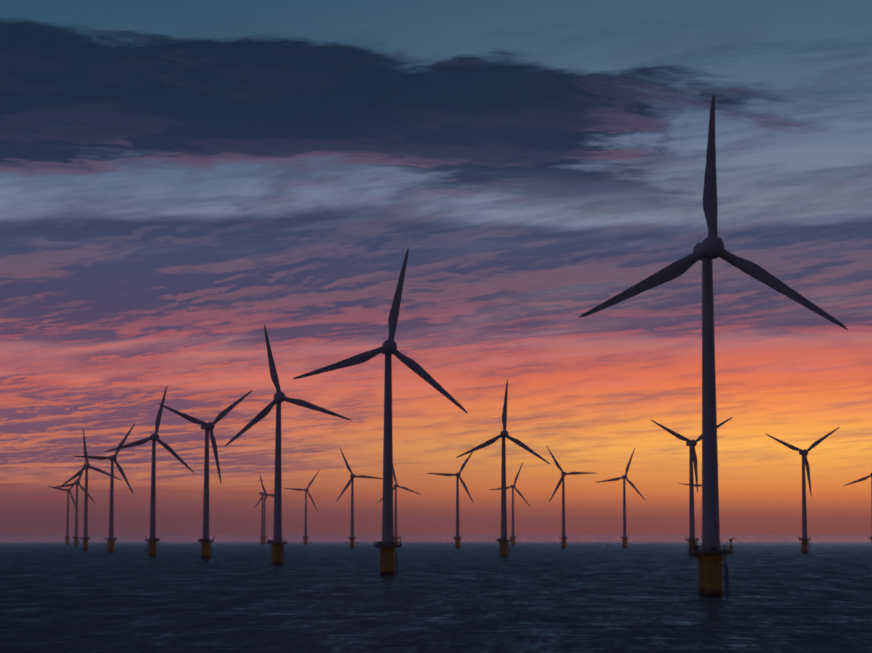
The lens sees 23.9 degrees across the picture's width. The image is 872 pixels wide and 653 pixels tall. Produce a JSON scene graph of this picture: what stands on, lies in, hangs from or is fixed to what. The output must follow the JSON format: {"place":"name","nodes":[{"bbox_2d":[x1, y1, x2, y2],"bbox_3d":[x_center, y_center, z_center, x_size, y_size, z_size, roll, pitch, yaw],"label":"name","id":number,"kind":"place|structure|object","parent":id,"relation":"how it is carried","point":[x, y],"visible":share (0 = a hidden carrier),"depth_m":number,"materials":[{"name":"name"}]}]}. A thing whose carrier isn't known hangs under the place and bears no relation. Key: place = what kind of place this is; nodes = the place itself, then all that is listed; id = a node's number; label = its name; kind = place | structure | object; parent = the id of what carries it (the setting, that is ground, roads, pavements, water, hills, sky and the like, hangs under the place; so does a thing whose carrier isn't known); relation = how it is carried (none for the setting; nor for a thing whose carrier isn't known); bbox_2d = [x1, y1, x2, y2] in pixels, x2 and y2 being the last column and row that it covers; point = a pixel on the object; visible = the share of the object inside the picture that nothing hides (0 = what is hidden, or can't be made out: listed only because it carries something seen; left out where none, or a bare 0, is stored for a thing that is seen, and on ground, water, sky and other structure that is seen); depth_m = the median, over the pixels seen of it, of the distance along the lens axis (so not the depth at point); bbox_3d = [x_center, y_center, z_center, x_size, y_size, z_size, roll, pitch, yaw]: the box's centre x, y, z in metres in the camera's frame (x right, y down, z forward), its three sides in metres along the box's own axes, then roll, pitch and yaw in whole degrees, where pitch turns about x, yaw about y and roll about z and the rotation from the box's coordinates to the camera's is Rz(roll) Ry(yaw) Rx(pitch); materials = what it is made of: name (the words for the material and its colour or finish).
{"place":"outdoors","nodes":[
{"label":"outdoors","id":0,"kind":"place"},
{"bbox_2d":[0,535,871,652],"bbox_3d":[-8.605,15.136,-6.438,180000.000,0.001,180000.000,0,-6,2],"label":"sea water","id":1,"kind":"structure","parent":0,"point":[436,594],"depth_m":525.07,"materials":[{"name":"blue liquid"}]},
{"bbox_2d":[48,473,82,543],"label":"turbine","id":2,"kind":"object","parent":1,"relation":"in","point":[67,537],"visible":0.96,"depth_m":3382.17,"materials":[{"name":"white paint"}]},
{"bbox_2d":[51,461,95,545],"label":"turbine","id":3,"kind":"object","parent":1,"relation":"in","point":[76,537],"visible":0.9,"depth_m":2909.15,"materials":[{"name":"white paint"}]},
{"bbox_2d":[59,429,121,549],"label":"turbine","id":4,"kind":"object","parent":1,"relation":"in","point":[87,466],"visible":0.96,"depth_m":2180.53,"materials":[{"name":"white paint"}]},
{"bbox_2d":[74,424,134,550],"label":"turbine","id":5,"kind":"object","parent":1,"relation":"in","point":[111,539],"visible":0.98,"depth_m":1951.72,"materials":[{"name":"white paint"}]},
{"bbox_2d":[105,385,194,555],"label":"turbine","id":6,"kind":"object","parent":1,"relation":"in","point":[152,540],"visible":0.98,"depth_m":1533.71,"materials":[{"name":"white paint"}]},
{"bbox_2d":[158,390,252,557],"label":"turbine","id":7,"kind":"object","parent":1,"relation":"in","point":[205,541],"visible":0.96,"depth_m":1377.85,"materials":[{"name":"white paint"}]},
{"bbox_2d":[254,473,273,543],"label":"turbine","id":8,"kind":"object","parent":1,"relation":"in","point":[262,520],"visible":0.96,"depth_m":3634.67,"materials":[{"name":"white paint"}]},
{"bbox_2d":[259,476,273,542],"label":"turbine","id":9,"kind":"object","parent":1,"relation":"in","point":[264,505],"visible":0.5,"depth_m":3780.79,"materials":[{"name":"white paint"}]},
{"bbox_2d":[224,323,351,564],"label":"turbine","id":10,"kind":"object","parent":1,"relation":"in","point":[277,542],"visible":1,"depth_m":1087.15,"materials":[{"name":"white paint"}]},
{"bbox_2d":[284,470,319,543],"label":"turbine","id":11,"kind":"object","parent":1,"relation":"in","point":[305,537],"visible":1,"depth_m":3340.62,"materials":[{"name":"white paint"}]},
{"bbox_2d":[336,448,382,546],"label":"turbine","id":12,"kind":"object","parent":1,"relation":"in","point":[351,481],"visible":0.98,"depth_m":2560.31,"materials":[{"name":"white paint"}]},
{"bbox_2d":[292,248,467,575],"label":"turbine","id":13,"kind":"object","parent":1,"relation":"in","point":[386,544],"visible":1,"depth_m":796.70,"materials":[{"name":"white paint"}]},
{"bbox_2d":[378,466,420,544],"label":"turbine","id":14,"kind":"object","parent":1,"relation":"in","point":[396,538],"visible":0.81,"depth_m":3063.22,"materials":[{"name":"white paint"}]},
{"bbox_2d":[428,452,473,547],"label":"turbine","id":15,"kind":"object","parent":1,"relation":"in","point":[457,538],"visible":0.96,"depth_m":2503.48,"materials":[{"name":"white paint"}]},
{"bbox_2d":[456,380,550,556],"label":"turbine","id":16,"kind":"object","parent":1,"relation":"in","point":[504,546],"visible":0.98,"depth_m":1488.36,"materials":[{"name":"white paint"}]},
{"bbox_2d":[490,463,529,544],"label":"turbine","id":17,"kind":"object","parent":1,"relation":"in","point":[513,487],"visible":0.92,"depth_m":3108.26,"materials":[{"name":"white paint"},{"name":"yellow paint"},{"name":"dark steel"}]},
{"bbox_2d":[546,445,594,547],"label":"turbine","id":18,"kind":"object","parent":1,"relation":"in","point":[564,538],"visible":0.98,"depth_m":2464.18,"materials":[{"name":"white paint"},{"name":"yellow paint"},{"name":"dark steel"}]},
{"bbox_2d":[595,448,645,546],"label":"turbine","id":19,"kind":"object","parent":1,"relation":"in","point":[624,537],"visible":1,"depth_m":2602.51,"materials":[{"name":"white paint"},{"name":"yellow paint"},{"name":"dark steel"}]},
{"bbox_2d":[650,417,732,554],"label":"turbine","id":20,"kind":"object","parent":1,"relation":"in","point":[691,444],"visible":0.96,"depth_m":1635.20,"materials":[{"name":"white paint"},{"name":"yellow paint"},{"name":"dark steel"}]},
{"bbox_2d":[579,94,847,597],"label":"turbine","id":21,"kind":"object","parent":1,"relation":"in","point":[709,248],"visible":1,"depth_m":519.88,"materials":[{"name":"white paint"},{"name":"yellow paint"},{"name":"dark steel"}]},
{"bbox_2d":[765,427,839,551],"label":"turbine","id":22,"kind":"object","parent":1,"relation":"in","point":[804,539],"visible":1,"depth_m":1822.30,"materials":[{"name":"white paint"},{"name":"yellow paint"},{"name":"dark steel"}]},
{"bbox_2d":[843,473,871,540],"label":"turbine","id":23,"kind":"object","parent":1,"relation":"in","point":[863,478],"visible":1,"depth_m":2506.29,"materials":[{"name":"white paint"}]},
{"bbox_2d":[0,0,871,534],"label":"sky","id":24,"kind":"structure","parent":0,"point":[180,179],"materials":[{"name":"multicoloured"}]}
]}

